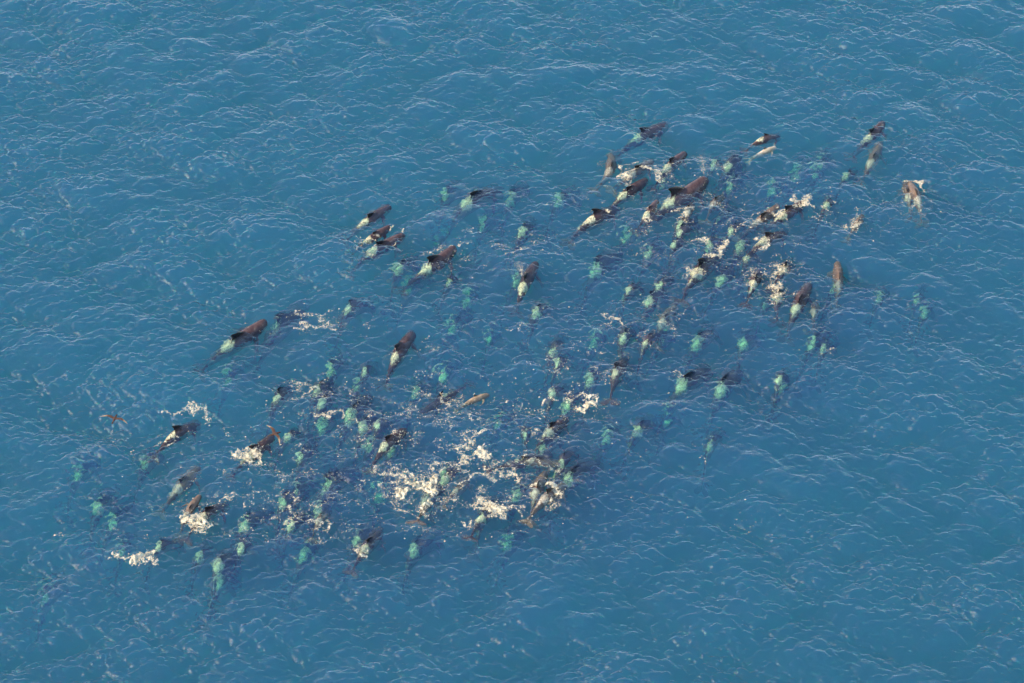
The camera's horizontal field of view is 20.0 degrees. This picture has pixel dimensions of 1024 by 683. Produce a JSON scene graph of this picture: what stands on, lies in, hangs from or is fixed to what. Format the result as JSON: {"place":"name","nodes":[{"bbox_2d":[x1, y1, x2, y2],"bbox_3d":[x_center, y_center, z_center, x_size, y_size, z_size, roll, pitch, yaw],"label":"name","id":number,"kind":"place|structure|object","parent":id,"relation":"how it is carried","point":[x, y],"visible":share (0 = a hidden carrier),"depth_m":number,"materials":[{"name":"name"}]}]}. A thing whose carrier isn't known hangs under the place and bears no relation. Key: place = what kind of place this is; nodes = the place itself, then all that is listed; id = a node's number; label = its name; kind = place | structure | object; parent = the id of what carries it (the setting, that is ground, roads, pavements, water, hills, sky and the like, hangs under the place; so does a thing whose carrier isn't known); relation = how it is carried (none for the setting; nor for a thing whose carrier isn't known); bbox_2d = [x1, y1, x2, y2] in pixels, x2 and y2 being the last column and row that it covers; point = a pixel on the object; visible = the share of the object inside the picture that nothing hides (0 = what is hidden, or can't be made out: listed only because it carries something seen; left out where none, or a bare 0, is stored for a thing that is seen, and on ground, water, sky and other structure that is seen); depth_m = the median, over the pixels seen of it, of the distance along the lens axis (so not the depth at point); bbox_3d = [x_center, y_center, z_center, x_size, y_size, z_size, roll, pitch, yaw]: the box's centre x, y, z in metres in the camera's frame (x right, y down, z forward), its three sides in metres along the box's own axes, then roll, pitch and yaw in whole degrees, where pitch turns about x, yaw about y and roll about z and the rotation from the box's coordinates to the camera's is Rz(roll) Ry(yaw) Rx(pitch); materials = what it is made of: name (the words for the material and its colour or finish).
{"place":"outdoors","nodes":[
{"label":"outdoors","id":0,"kind":"place"},
{"bbox_2d":[100,414,126,423],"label":"seabird","id":1,"kind":"object","parent":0,"point":[114,418],"visible":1,"depth_m":156.76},
{"bbox_2d":[266,425,280,443],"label":"seabird","id":2,"kind":"object","parent":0,"point":[274,432],"visible":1,"depth_m":157.32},
{"bbox_2d":[0,0,1023,682],"bbox_3d":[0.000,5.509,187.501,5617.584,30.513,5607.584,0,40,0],"label":"sea water","id":3,"kind":"structure","parent":0,"point":[180,180],"depth_m":171.10,"materials":[{"name":"blue liquid"}]},
{"bbox_2d":[109,546,160,565],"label":"splash","id":4,"kind":"object","parent":3,"relation":"on","point":[138,556],"visible":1,"depth_m":156.87,"materials":[{"name":"liquid"}]},
{"bbox_2d":[164,425,179,441],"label":"pilot whale","id":5,"kind":"object","parent":3,"relation":"on","point":[175,427],"visible":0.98,"depth_m":165.01},
{"bbox_2d":[185,495,200,512],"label":"pilot whale","id":6,"kind":"object","parent":3,"relation":"on","point":[193,504],"visible":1,"depth_m":160.40},
{"bbox_2d":[179,508,212,534],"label":"splash","id":7,"kind":"object","parent":3,"relation":"on","point":[184,520],"visible":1,"depth_m":159.35,"materials":[{"name":"liquid"}]},
{"bbox_2d":[197,506,211,520],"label":"pilot whale","id":8,"kind":"object","parent":3,"relation":"on","point":[207,508],"visible":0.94,"depth_m":159.81},
{"bbox_2d":[231,320,263,338],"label":"pilot whale","id":9,"kind":"object","parent":3,"relation":"on","point":[253,327],"visible":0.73,"depth_m":172.18},
{"bbox_2d":[231,447,264,464],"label":"splash","id":10,"kind":"object","parent":3,"relation":"on","point":[253,451],"visible":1,"depth_m":163.49,"materials":[{"name":"liquid"}]},
{"bbox_2d":[249,444,262,448],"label":"pilot whale","id":11,"kind":"object","parent":3,"relation":"on","point":[252,446],"visible":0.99,"depth_m":163.96},
{"bbox_2d":[354,543,367,558],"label":"splash","id":12,"kind":"object","parent":3,"relation":"on","point":[362,554],"visible":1,"depth_m":157.54,"materials":[{"name":"liquid"}]},
{"bbox_2d":[367,225,388,239],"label":"pilot whale","id":13,"kind":"object","parent":3,"relation":"on","point":[380,230],"visible":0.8,"depth_m":179.27},
{"bbox_2d":[376,235,398,244],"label":"pilot whale","id":14,"kind":"object","parent":3,"relation":"on","point":[384,241],"visible":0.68,"depth_m":178.53},
{"bbox_2d":[385,434,393,440],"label":"pilot whale","id":15,"kind":"object","parent":3,"relation":"on","point":[389,437],"visible":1,"depth_m":164.30},
{"bbox_2d":[394,340,406,350],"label":"pilot whale","id":16,"kind":"object","parent":3,"relation":"on","point":[397,345],"visible":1,"depth_m":170.66},
{"bbox_2d":[392,467,438,509],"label":"splash","id":17,"kind":"object","parent":3,"relation":"on","point":[418,484],"visible":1,"depth_m":161.35,"materials":[{"name":"liquid"}]},
{"bbox_2d":[427,245,454,261],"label":"pilot whale","id":18,"kind":"object","parent":3,"relation":"on","point":[445,253],"visible":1,"depth_m":177.40},
{"bbox_2d":[450,437,491,463],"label":"splash","id":19,"kind":"object","parent":3,"relation":"on","point":[480,451],"visible":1,"depth_m":163.40,"materials":[{"name":"liquid"}]},
{"bbox_2d":[469,395,482,401],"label":"pilot whale","id":20,"kind":"object","parent":3,"relation":"on","point":[474,397],"visible":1,"depth_m":167.50},
{"bbox_2d":[54,162,923,541],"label":"sea foam","id":21,"kind":"object","parent":3,"relation":"on","point":[506,400],"visible":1,"depth_m":166.03,"materials":[{"name":"foam"},{"name":"water"}]},
{"bbox_2d":[475,496,506,516],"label":"splash","id":22,"kind":"object","parent":21,"relation":"on","point":[495,511],"visible":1,"depth_m":159.94,"materials":[{"name":"liquid"}]},
{"bbox_2d":[545,478,562,495],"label":"splash","id":23,"kind":"object","parent":21,"relation":"on","point":[553,484],"visible":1,"depth_m":161.21,"materials":[{"name":"liquid"}]},
{"bbox_2d":[566,390,599,414],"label":"splash","id":24,"kind":"object","parent":21,"relation":"on","point":[588,404],"visible":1,"depth_m":166.82,"materials":[{"name":"liquid"}]},
{"bbox_2d":[766,277,783,297],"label":"splash","id":25,"kind":"object","parent":21,"relation":"on","point":[775,288],"visible":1,"depth_m":175.03,"materials":[{"name":"liquid"}]},
{"bbox_2d":[789,196,810,206],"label":"splash","id":26,"kind":"object","parent":21,"relation":"on","point":[803,203],"visible":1,"depth_m":181.26,"materials":[{"name":"liquid"}]},
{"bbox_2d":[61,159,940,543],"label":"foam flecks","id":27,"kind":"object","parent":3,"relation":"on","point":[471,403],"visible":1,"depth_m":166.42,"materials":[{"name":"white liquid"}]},
{"bbox_2d":[536,487,555,505],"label":"pilot whale","id":28,"kind":"object","parent":3,"relation":"on","point":[543,499],"visible":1,"depth_m":160.41},
{"bbox_2d":[549,421,560,427],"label":"pilot whale","id":29,"kind":"object","parent":3,"relation":"on","point":[553,423],"visible":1,"depth_m":165.65},
{"bbox_2d":[586,208,603,222],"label":"pilot whale","id":30,"kind":"object","parent":3,"relation":"on","point":[597,212],"visible":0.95,"depth_m":180.53},
{"bbox_2d":[626,183,635,191],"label":"pilot whale","id":31,"kind":"object","parent":3,"relation":"on","point":[630,187],"visible":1,"depth_m":182.53},
{"bbox_2d":[647,199,658,211],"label":"pilot whale","id":32,"kind":"object","parent":3,"relation":"on","point":[654,203],"visible":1,"depth_m":180.92},
{"bbox_2d":[669,151,686,162],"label":"pilot whale","id":33,"kind":"object","parent":3,"relation":"on","point":[680,155],"visible":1,"depth_m":185.15},
{"bbox_2d":[668,176,706,195],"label":"pilot whale","id":34,"kind":"object","parent":3,"relation":"on","point":[694,185],"visible":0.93,"depth_m":182.35},
{"bbox_2d":[692,257,704,275],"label":"pilot whale","id":35,"kind":"object","parent":3,"relation":"on","point":[701,260],"visible":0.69,"depth_m":176.35},
{"bbox_2d":[707,239,727,257],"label":"splash","id":36,"kind":"object","parent":3,"relation":"on","point":[723,247],"visible":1,"depth_m":177.69,"materials":[{"name":"liquid"}]},
{"bbox_2d":[753,133,768,143],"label":"pilot whale","id":37,"kind":"object","parent":3,"relation":"on","point":[758,141],"visible":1,"depth_m":186.59},
{"bbox_2d":[758,208,773,220],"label":"pilot whale","id":38,"kind":"object","parent":3,"relation":"on","point":[769,211],"visible":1,"depth_m":180.56},
{"bbox_2d":[760,146,775,152],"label":"pilot whale","id":39,"kind":"object","parent":3,"relation":"on","point":[765,150],"visible":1,"depth_m":185.68},
{"bbox_2d":[770,259,788,280],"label":"splash","id":40,"kind":"object","parent":3,"relation":"on","point":[781,267],"visible":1,"depth_m":176.44,"materials":[{"name":"liquid"}]},
{"bbox_2d":[784,202,801,211],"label":"pilot whale","id":41,"kind":"object","parent":3,"relation":"on","point":[787,207],"visible":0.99,"depth_m":180.75},
{"bbox_2d":[796,294,804,302],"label":"pilot whale","id":42,"kind":"object","parent":3,"relation":"on","point":[799,298],"visible":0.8,"depth_m":174.16},
{"bbox_2d":[836,265,841,278],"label":"pilot whale","id":43,"kind":"object","parent":3,"relation":"on","point":[839,274],"visible":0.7,"depth_m":176.31},
{"bbox_2d":[908,182,919,195],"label":"pilot whale","id":44,"kind":"object","parent":3,"relation":"on","point":[913,189],"visible":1,"depth_m":182.49}
]}

